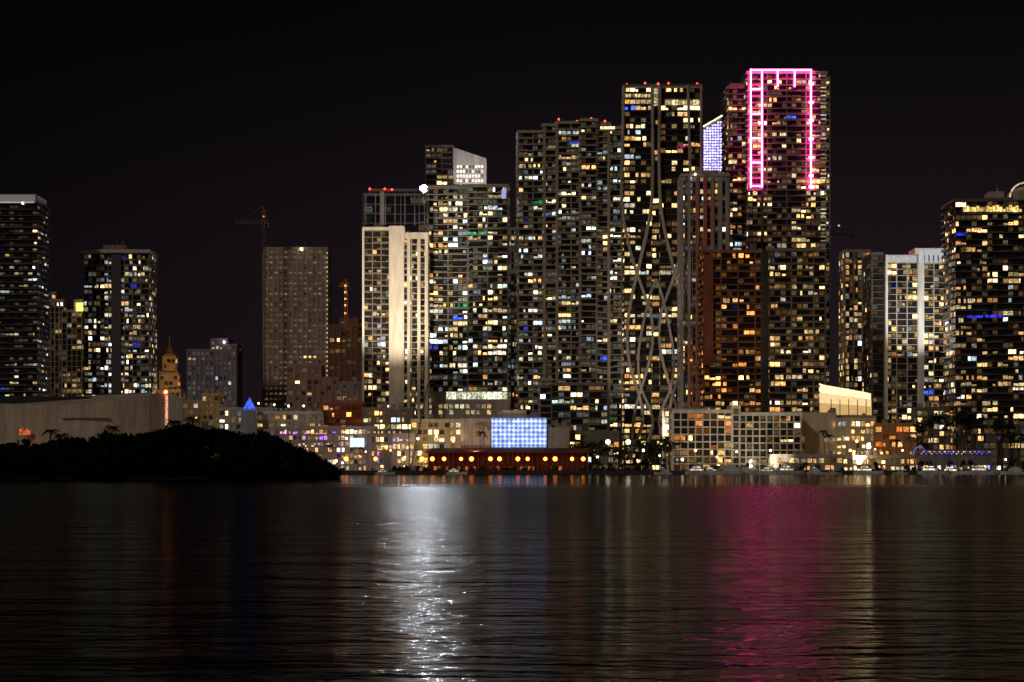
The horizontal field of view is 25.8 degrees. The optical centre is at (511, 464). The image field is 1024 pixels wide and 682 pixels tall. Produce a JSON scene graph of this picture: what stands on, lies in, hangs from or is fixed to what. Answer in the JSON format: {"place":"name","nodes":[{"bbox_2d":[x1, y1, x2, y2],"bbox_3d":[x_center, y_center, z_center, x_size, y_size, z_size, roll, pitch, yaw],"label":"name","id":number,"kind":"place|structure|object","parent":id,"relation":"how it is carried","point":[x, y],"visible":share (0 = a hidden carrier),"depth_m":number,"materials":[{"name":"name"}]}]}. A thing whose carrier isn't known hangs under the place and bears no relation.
{"place":"outdoors","nodes":[
{"label":"outdoors","id":0,"kind":"place"},
{"bbox_2d":[0,470,317,478],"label":"island","id":1,"kind":"structure","parent":0,"point":[196,475],"depth_m":776.33,"materials":[{"name":"soil"}]},
{"bbox_2d":[0,422,341,478],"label":"island trees","id":2,"kind":"object","parent":1,"relation":"on","point":[156,453],"visible":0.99,"depth_m":774.00,"materials":[{"name":"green plant"}]},
{"bbox_2d":[242,397,257,434],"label":"blue lit pavilion","id":3,"kind":"structure","parent":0,"point":[249,418],"depth_m":1250.00,"materials":[{"name":"paint"}]},
{"bbox_2d":[235,206,268,398],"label":"tower crane","id":4,"kind":"object","parent":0,"point":[265,223],"visible":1,"depth_m":1479.15,"materials":[{"name":"paint"}]},
{"bbox_2d":[425,448,591,470],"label":"waterfront pavilion","id":5,"kind":"structure","parent":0,"point":[537,462],"depth_m":1164.00,"materials":[{"name":"paint"}]},
{"bbox_2d":[0,474,1023,681],"bbox_3d":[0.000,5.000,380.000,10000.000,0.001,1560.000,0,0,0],"label":"water","id":6,"kind":"structure","parent":0,"point":[604,578],"depth_m":97.57,"materials":[{"name":"black liquid"}]},
{"bbox_2d":[340,471,1023,474],"bbox_3d":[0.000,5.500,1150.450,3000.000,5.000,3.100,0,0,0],"label":"seawall","id":7,"kind":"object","parent":6,"relation":"in","point":[548,472],"visible":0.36,"depth_m":1149.20,"materials":[{"name":"paint"}]},
{"bbox_2d":[685,463,708,474],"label":"motor yacht","id":8,"kind":"object","parent":6,"relation":"on","point":[696,470],"visible":0.84,"depth_m":1138.28,"materials":[{"name":"paint"}]},
{"bbox_2d":[709,462,742,474],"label":"motor yacht","id":9,"kind":"object","parent":6,"relation":"on","point":[729,470],"visible":0.91,"depth_m":1136.41,"materials":[{"name":"paint"}]},
{"bbox_2d":[775,463,804,474],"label":"motor yacht","id":10,"kind":"object","parent":6,"relation":"on","point":[786,470],"visible":0.88,"depth_m":1137.28,"materials":[{"name":"paint"}]},
{"bbox_2d":[853,462,882,474],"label":"motor yacht","id":11,"kind":"object","parent":6,"relation":"on","point":[864,470],"visible":0.87,"depth_m":1138.83,"materials":[{"name":"paint"}]},
{"bbox_2d":[918,466,949,474],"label":"motor yacht","id":12,"kind":"object","parent":6,"relation":"on","point":[930,470],"visible":0.88,"depth_m":1138.50,"materials":[{"name":"paint"}]},
{"bbox_2d":[967,462,998,474],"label":"motor yacht","id":13,"kind":"object","parent":6,"relation":"on","point":[979,470],"visible":0.89,"depth_m":1138.50,"materials":[{"name":"paint"}]},
{"bbox_2d":[999,463,1023,474],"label":"motor yacht","id":14,"kind":"object","parent":6,"relation":"on","point":[1013,471],"visible":0.91,"depth_m":1140.69,"materials":[{"name":"paint"}]},
{"bbox_2d":[0,0,1023,406],"label":"sky","id":15,"kind":"structure","parent":0,"point":[159,126],"materials":[{"name":"black"}]},
{"bbox_2d":[682,339,695,407],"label":"tower crane","id":16,"kind":"object","parent":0,"point":[692,353],"visible":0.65,"depth_m":1256.98,"materials":[{"name":"paint"}]},
{"bbox_2d":[702,115,721,172],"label":"sloped crown tower","id":17,"kind":"structure","parent":0,"point":[711,145],"depth_m":1520.00,"materials":[{"name":"glass"}]},
{"bbox_3d":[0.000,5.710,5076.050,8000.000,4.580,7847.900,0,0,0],"label":"ground","id":18,"kind":"structure","parent":0,"visible":0},
{"bbox_2d":[0,194,50,395],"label":"condominium tower","id":19,"kind":"structure","parent":18,"relation":"on","point":[25,250],"depth_m":1300.00,"materials":[{"name":"paint"}]},
{"bbox_2d":[0,195,48,395],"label":"windows","id":20,"kind":"structure","parent":19,"relation":"in","point":[2,197],"depth_m":1300.01,"materials":[{"name":"glass"}]},
{"bbox_2d":[49,292,71,395],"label":"apartment block","id":21,"kind":"structure","parent":18,"relation":"on","point":[58,301],"depth_m":1460.00,"materials":[{"name":"paint"}]},
{"bbox_2d":[49,295,62,395],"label":"windows","id":22,"kind":"structure","parent":21,"relation":"in","point":[53,296],"depth_m":1459.85,"materials":[{"name":"glass"}]},
{"bbox_2d":[61,299,82,395],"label":"apartment block","id":23,"kind":"structure","parent":18,"relation":"on","point":[71,352],"depth_m":1439.94,"materials":[{"name":"paint"}]},
{"bbox_2d":[62,303,82,395],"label":"windows","id":24,"kind":"structure","parent":23,"relation":"in","point":[79,307],"depth_m":1440.03,"materials":[{"name":"glass"}]},
{"bbox_2d":[0,390,182,469],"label":"arena","id":25,"kind":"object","parent":18,"relation":"on","point":[32,418],"visible":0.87,"depth_m":1234.37,"materials":[{"name":"paint"}]},
{"bbox_2d":[80,240,157,395],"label":"condominium tower","id":26,"kind":"structure","parent":18,"relation":"on","point":[120,321],"depth_m":1349.94,"materials":[{"name":"paint"}]},
{"bbox_2d":[85,255,153,395],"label":"windows","id":27,"kind":"structure","parent":26,"relation":"in","point":[86,256],"depth_m":1349.82,"materials":[{"name":"glass"}]},
{"bbox_2d":[157,337,184,397],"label":"cupola tower building","id":28,"kind":"structure","parent":18,"relation":"on","point":[169,378],"depth_m":1403.00,"materials":[{"name":"paint"}]},
{"bbox_2d":[160,359,180,395],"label":"windows","id":29,"kind":"structure","parent":28,"relation":"in","point":[168,360],"depth_m":1402.90,"materials":[{"name":"glass"}]},
{"bbox_2d":[182,396,201,427],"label":"office building","id":30,"kind":"structure","parent":18,"relation":"on","point":[192,407],"depth_m":1329.94,"materials":[{"name":"paint"}]},
{"bbox_2d":[202,388,223,459],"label":"office building","id":31,"kind":"structure","parent":18,"relation":"on","point":[212,399],"depth_m":1319.94,"materials":[{"name":"paint"}]},
{"bbox_2d":[203,397,218,456],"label":"windows","id":32,"kind":"structure","parent":31,"relation":"in","point":[204,398],"depth_m":1319.84,"materials":[{"name":"glass"}]},
{"bbox_2d":[187,338,241,406],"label":"office block","id":33,"kind":"structure","parent":18,"relation":"on","point":[217,364],"depth_m":1599.94,"materials":[{"name":"paint"}]},
{"bbox_2d":[188,341,235,406],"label":"windows","id":34,"kind":"structure","parent":33,"relation":"in","point":[221,342],"depth_m":1599.82,"materials":[{"name":"glass"}]},
{"bbox_2d":[219,402,277,435],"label":"parking garage","id":35,"kind":"structure","parent":18,"relation":"on","point":[230,418],"depth_m":1299.94,"materials":[{"name":"paint"}]},
{"bbox_2d":[220,411,240,435],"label":"windows","id":36,"kind":"structure","parent":35,"relation":"in","point":[238,426],"depth_m":1300.01,"materials":[{"name":"glass"}]},
{"bbox_2d":[257,406,323,435],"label":"shopping pavilion","id":37,"kind":"structure","parent":18,"relation":"on","point":[269,420],"depth_m":1259.94,"materials":[{"name":"paint"}]},
{"bbox_2d":[258,415,320,431],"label":"windows","id":38,"kind":"structure","parent":37,"relation":"in","point":[277,417],"depth_m":1260.01,"materials":[{"name":"glass"}]},
{"bbox_2d":[263,247,331,410],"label":"office tower","id":39,"kind":"structure","parent":18,"relation":"on","point":[298,300],"depth_m":1499.94,"materials":[{"name":"paint"}]},
{"bbox_2d":[265,248,327,409],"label":"windows","id":40,"kind":"structure","parent":39,"relation":"in","point":[300,248],"depth_m":1499.96,"materials":[{"name":"glass"}]},
{"bbox_2d":[287,365,341,410],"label":"hotel block","id":41,"kind":"structure","parent":18,"relation":"on","point":[309,387],"depth_m":1419.50,"materials":[{"name":"paint"}]},
{"bbox_2d":[289,368,337,410],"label":"windows","id":42,"kind":"structure","parent":41,"relation":"in","point":[290,369],"depth_m":1419.78,"materials":[{"name":"glass"}]},
{"bbox_2d":[275,422,377,470],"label":"waterfront mall","id":43,"kind":"structure","parent":18,"relation":"on","point":[309,439],"depth_m":1214.94,"materials":[{"name":"paint"}]},
{"bbox_2d":[276,430,370,469],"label":"windows","id":44,"kind":"structure","parent":43,"relation":"in","point":[277,431],"depth_m":1215.00,"materials":[{"name":"glass"}]},
{"bbox_2d":[280,432,407,449],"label":"mall accent lights","id":45,"kind":"object","parent":43,"relation":"attached to","point":[356,442],"visible":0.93,"depth_m":1208.00,"materials":[{"name":"paint"}]},
{"bbox_2d":[317,397,365,425],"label":"brick pavilion","id":46,"kind":"structure","parent":18,"relation":"on","point":[346,412],"depth_m":1269.94,"materials":[{"name":"brick"}]},
{"bbox_2d":[318,406,361,422],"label":"windows","id":47,"kind":"structure","parent":46,"relation":"in","point":[348,414],"depth_m":1269.89,"materials":[{"name":"glass"}]},
{"bbox_2d":[328,318,361,380],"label":"brick office block","id":48,"kind":"structure","parent":18,"relation":"on","point":[345,353],"depth_m":1460.00,"materials":[{"name":"brick"}]},
{"bbox_2d":[330,321,361,379],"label":"windows","id":49,"kind":"structure","parent":48,"relation":"in","point":[342,322],"depth_m":1459.85,"materials":[{"name":"glass"}]},
{"bbox_2d":[336,381,361,401],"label":"hotel block","id":50,"kind":"structure","parent":18,"relation":"on","point":[352,390],"depth_m":1399.94,"materials":[{"name":"paint"}]},
{"bbox_2d":[362,402,414,432],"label":"apartment building","id":51,"kind":"structure","parent":18,"relation":"on","point":[393,418],"depth_m":1261.94,"materials":[{"name":"paint"}]},
{"bbox_2d":[364,411,410,432],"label":"windows","id":52,"kind":"structure","parent":51,"relation":"in","point":[370,412],"depth_m":1261.86,"materials":[{"name":"glass"}]},
{"bbox_2d":[366,428,415,470],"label":"waterfront mall","id":53,"kind":"structure","parent":18,"relation":"on","point":[376,441],"depth_m":1209.94,"materials":[{"name":"paint"}]},
{"bbox_2d":[372,437,412,469],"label":"windows","id":54,"kind":"structure","parent":53,"relation":"in","point":[373,438],"depth_m":1209.97,"materials":[{"name":"glass"}]},
{"bbox_2d":[362,188,427,232],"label":"office tower","id":55,"kind":"structure","parent":18,"relation":"on","point":[405,208],"depth_m":1390.00,"materials":[{"name":"paint"}]},
{"bbox_2d":[364,188,427,229],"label":"windows","id":56,"kind":"structure","parent":55,"relation":"in","point":[368,208],"depth_m":1389.95,"materials":[{"name":"glass"}]},
{"bbox_2d":[362,226,429,418],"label":"apartment tower","id":57,"kind":"structure","parent":18,"relation":"on","point":[396,315],"depth_m":1299.15,"materials":[{"name":"paint"}]},
{"bbox_2d":[364,232,424,413],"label":"windows","id":58,"kind":"structure","parent":57,"relation":"in","point":[374,233],"depth_m":1300.01,"materials":[{"name":"glass"}]},
{"bbox_2d":[406,382,446,470],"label":"derrick crane","id":59,"kind":"object","parent":18,"relation":"on","point":[413,468],"visible":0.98,"depth_m":1179.07,"materials":[{"name":"paint"}]},
{"bbox_2d":[411,414,459,470],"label":"shop building","id":60,"kind":"structure","parent":18,"relation":"on","point":[446,432],"depth_m":1234.94,"materials":[{"name":"paint"}]},
{"bbox_2d":[412,423,459,466],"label":"windows","id":61,"kind":"structure","parent":60,"relation":"in","point":[413,424],"depth_m":1235.04,"materials":[{"name":"glass"}]},
{"bbox_2d":[424,145,486,185],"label":"wedge roof tower","id":62,"kind":"structure","parent":18,"relation":"on","point":[446,165],"depth_m":1450.00,"materials":[{"name":"paint"}]},
{"bbox_2d":[426,148,482,184],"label":"windows","id":63,"kind":"structure","parent":62,"relation":"in","point":[438,149],"depth_m":1449.91,"materials":[{"name":"glass"}]},
{"bbox_2d":[426,180,509,418],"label":"glass condominium tower","id":64,"kind":"structure","parent":18,"relation":"on","point":[468,227],"depth_m":1320.00,"materials":[{"name":"glass"}]},
{"bbox_2d":[429,188,506,413],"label":"windows","id":65,"kind":"structure","parent":64,"relation":"in","point":[449,395],"depth_m":1319.84,"materials":[{"name":"glass"}]},
{"bbox_2d":[340,458,667,470],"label":"shore trees","id":66,"kind":"object","parent":18,"relation":"on","point":[646,463],"visible":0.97,"depth_m":1155.20,"materials":[{"name":"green plant"}]},
{"bbox_2d":[508,227,517,409],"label":"apartment tower","id":67,"kind":"structure","parent":18,"relation":"on","point":[512,377],"depth_m":1419.94,"materials":[{"name":"paint"}]},
{"bbox_2d":[508,231,516,409],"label":"windows","id":68,"kind":"structure","parent":67,"relation":"in","point":[512,237],"depth_m":1419.78,"materials":[{"name":"glass"}]},
{"bbox_2d":[460,410,587,470],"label":"art museum","id":69,"kind":"structure","parent":18,"relation":"on","point":[513,429],"depth_m":1200.60,"materials":[{"name":"paint"}]},
{"bbox_2d":[516,116,623,470],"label":"balcony condominium tower","id":70,"kind":"structure","parent":18,"relation":"on","point":[569,245],"depth_m":1299.30,"materials":[{"name":"paint"}]},
{"bbox_2d":[519,118,620,430],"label":"windows","id":71,"kind":"structure","parent":70,"relation":"in","point":[574,144],"depth_m":1299.69,"materials":[{"name":"glass"}]},
{"bbox_2d":[538,378,608,430],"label":"condominium annex","id":72,"kind":"object","parent":18,"relation":"on","point":[585,405],"visible":0.44,"depth_m":1262.00,"materials":[{"name":"paint"}]},
{"bbox_2d":[540,382,606,429],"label":"windows","id":73,"kind":"structure","parent":72,"relation":"in","point":[558,401],"depth_m":1261.86,"materials":[{"name":"glass"}]},
{"bbox_2d":[570,426,619,470],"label":"market building","id":74,"kind":"structure","parent":18,"relation":"on","point":[579,435],"depth_m":1239.94,"materials":[{"name":"paint"}]},
{"bbox_2d":[570,435,618,468],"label":"windows","id":75,"kind":"structure","parent":74,"relation":"in","point":[616,444],"depth_m":1239.87,"materials":[{"name":"glass"}]},
{"bbox_2d":[569,435,674,470],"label":"garden trees","id":76,"kind":"object","parent":18,"relation":"on","point":[621,451],"visible":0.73,"depth_m":1199.59,"materials":[{"name":"green plant"}]},
{"bbox_2d":[620,82,701,470],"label":"exoskeleton tower","id":77,"kind":"structure","parent":18,"relation":"on","point":[661,139],"depth_m":1300.00,"materials":[{"name":"paint"}]},
{"bbox_2d":[622,82,699,468],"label":"windows","id":78,"kind":"structure","parent":77,"relation":"in","point":[667,102],"depth_m":1300.01,"materials":[{"name":"glass"}]},
{"bbox_2d":[662,404,708,469],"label":"hotel entrance building","id":79,"kind":"structure","parent":18,"relation":"on","point":[665,419],"depth_m":1236.00,"materials":[{"name":"paint"}]},
{"bbox_2d":[677,170,729,407],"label":"residential tower","id":80,"kind":"structure","parent":18,"relation":"on","point":[703,209],"depth_m":1274.50,"materials":[{"name":"paint"}]},
{"bbox_2d":[682,173,728,406],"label":"windows","id":81,"kind":"structure","parent":80,"relation":"in","point":[694,178],"depth_m":1274.86,"materials":[{"name":"glass"}]},
{"bbox_2d":[668,405,801,470],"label":"parking podium","id":82,"kind":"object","parent":18,"relation":"on","point":[709,436],"visible":0.75,"depth_m":1194.94,"materials":[{"name":"paint"}]},
{"bbox_2d":[674,409,799,469],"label":"windows","id":83,"kind":"structure","parent":82,"relation":"in","point":[735,411],"depth_m":1194.99,"materials":[{"name":"glass"}]},
{"bbox_2d":[697,239,826,411],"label":"brown apartment tower","id":84,"kind":"structure","parent":18,"relation":"on","point":[761,331],"depth_m":1240.00,"materials":[{"name":"paint"}]},
{"bbox_2d":[699,252,823,411],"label":"windows","id":85,"kind":"structure","parent":84,"relation":"in","point":[752,300],"depth_m":1240.48,"materials":[{"name":"glass"}]},
{"bbox_2d":[721,69,829,385],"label":"led framed skyscraper","id":86,"kind":"structure","parent":18,"relation":"on","point":[775,142],"depth_m":1350.00,"materials":[{"name":"glass"}]},
{"bbox_2d":[723,74,828,381],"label":"windows","id":87,"kind":"structure","parent":86,"relation":"in","point":[759,75],"depth_m":1349.82,"materials":[{"name":"glass"}]},
{"bbox_2d":[768,449,842,470],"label":"marina building","id":88,"kind":"structure","parent":18,"relation":"on","point":[797,458],"depth_m":1161.94,"materials":[{"name":"paint"}]},
{"bbox_2d":[771,458,841,469],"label":"windows","id":89,"kind":"structure","parent":88,"relation":"in","point":[791,460],"depth_m":1161.91,"materials":[{"name":"glass"}]},
{"bbox_2d":[802,408,836,453],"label":"plain wall building","id":90,"kind":"structure","parent":18,"relation":"on","point":[814,422],"depth_m":1215.00,"materials":[{"name":"paint"}]},
{"bbox_2d":[819,383,876,422],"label":"translucent canopy building","id":91,"kind":"structure","parent":18,"relation":"on","point":[844,402],"depth_m":1230.97,"materials":[{"name":"glass"}]},
{"bbox_2d":[838,249,870,391],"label":"slim apartment tower","id":92,"kind":"structure","parent":18,"relation":"on","point":[850,317],"depth_m":1359.94,"materials":[{"name":"paint"}]},
{"bbox_2d":[839,252,869,390],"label":"windows","id":93,"kind":"structure","parent":92,"relation":"in","point":[856,254],"depth_m":1360.07,"materials":[{"name":"glass"}]},
{"bbox_2d":[834,413,875,454],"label":"theater building","id":94,"kind":"structure","parent":18,"relation":"on","point":[852,430],"depth_m":1209.94,"materials":[{"name":"paint"}]},
{"bbox_2d":[837,422,873,454],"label":"windows","id":95,"kind":"structure","parent":94,"relation":"in","point":[839,423],"depth_m":1209.97,"materials":[{"name":"glass"}]},
{"bbox_2d":[701,458,1023,470],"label":"shore trees","id":96,"kind":"object","parent":18,"relation":"on","point":[920,464],"visible":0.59,"depth_m":1155.50,"materials":[{"name":"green plant"}]},
{"bbox_2d":[843,450,914,470],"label":"marina building","id":97,"kind":"structure","parent":18,"relation":"on","point":[855,462],"depth_m":1163.94,"materials":[{"name":"paint"}]},
{"bbox_2d":[843,459,913,469],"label":"windows","id":98,"kind":"structure","parent":97,"relation":"in","point":[844,460],"depth_m":1163.90,"materials":[{"name":"glass"}]},
{"bbox_2d":[873,419,916,454],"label":"restaurant building","id":99,"kind":"structure","parent":18,"relation":"on","point":[885,432],"depth_m":1205.94,"materials":[{"name":"paint"}]},
{"bbox_2d":[876,427,915,453],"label":"windows","id":100,"kind":"structure","parent":99,"relation":"in","point":[878,429],"depth_m":1205.84,"materials":[{"name":"glass"}]},
{"bbox_2d":[862,248,942,422],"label":"white column apartment tower","id":101,"kind":"structure","parent":18,"relation":"on","point":[902,362],"depth_m":1280.00,"materials":[{"name":"paint"}]},
{"bbox_2d":[864,249,942,422],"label":"windows","id":102,"kind":"structure","parent":101,"relation":"in","point":[936,285],"depth_m":1279.85,"materials":[{"name":"glass"}]},
{"bbox_2d":[911,402,951,449],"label":"hotel building","id":103,"kind":"structure","parent":18,"relation":"on","point":[920,412],"depth_m":1234.94,"materials":[{"name":"paint"}]},
{"bbox_2d":[918,411,951,448],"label":"windows","id":104,"kind":"structure","parent":103,"relation":"in","point":[919,412],"depth_m":1235.04,"materials":[{"name":"glass"}]},
{"bbox_2d":[911,447,994,470],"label":"waterfront marquee","id":105,"kind":"object","parent":18,"relation":"on","point":[940,459],"visible":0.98,"depth_m":1165.70,"materials":[{"name":"paint"}]},
{"bbox_2d":[913,410,1023,470],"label":"garden trees","id":106,"kind":"object","parent":18,"relation":"on","point":[998,424],"visible":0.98,"depth_m":1196.42,"materials":[{"name":"green plant"}]},
{"bbox_2d":[940,182,1023,449],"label":"dark condominium tower","id":107,"kind":"structure","parent":18,"relation":"on","point":[982,282],"depth_m":1226.14,"materials":[{"name":"paint"}]},
{"bbox_2d":[943,182,1023,443],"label":"windows","id":108,"kind":"structure","parent":107,"relation":"in","point":[974,208],"depth_m":1224.83,"materials":[{"name":"glass"}]},
{"bbox_2d":[958,420,1023,470],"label":"hotel building","id":109,"kind":"structure","parent":18,"relation":"on","point":[988,441],"depth_m":1199.94,"materials":[{"name":"paint"}]},
{"bbox_2d":[960,429,1023,469],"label":"windows","id":110,"kind":"structure","parent":109,"relation":"in","point":[986,445],"depth_m":1199.96,"materials":[{"name":"glass"}]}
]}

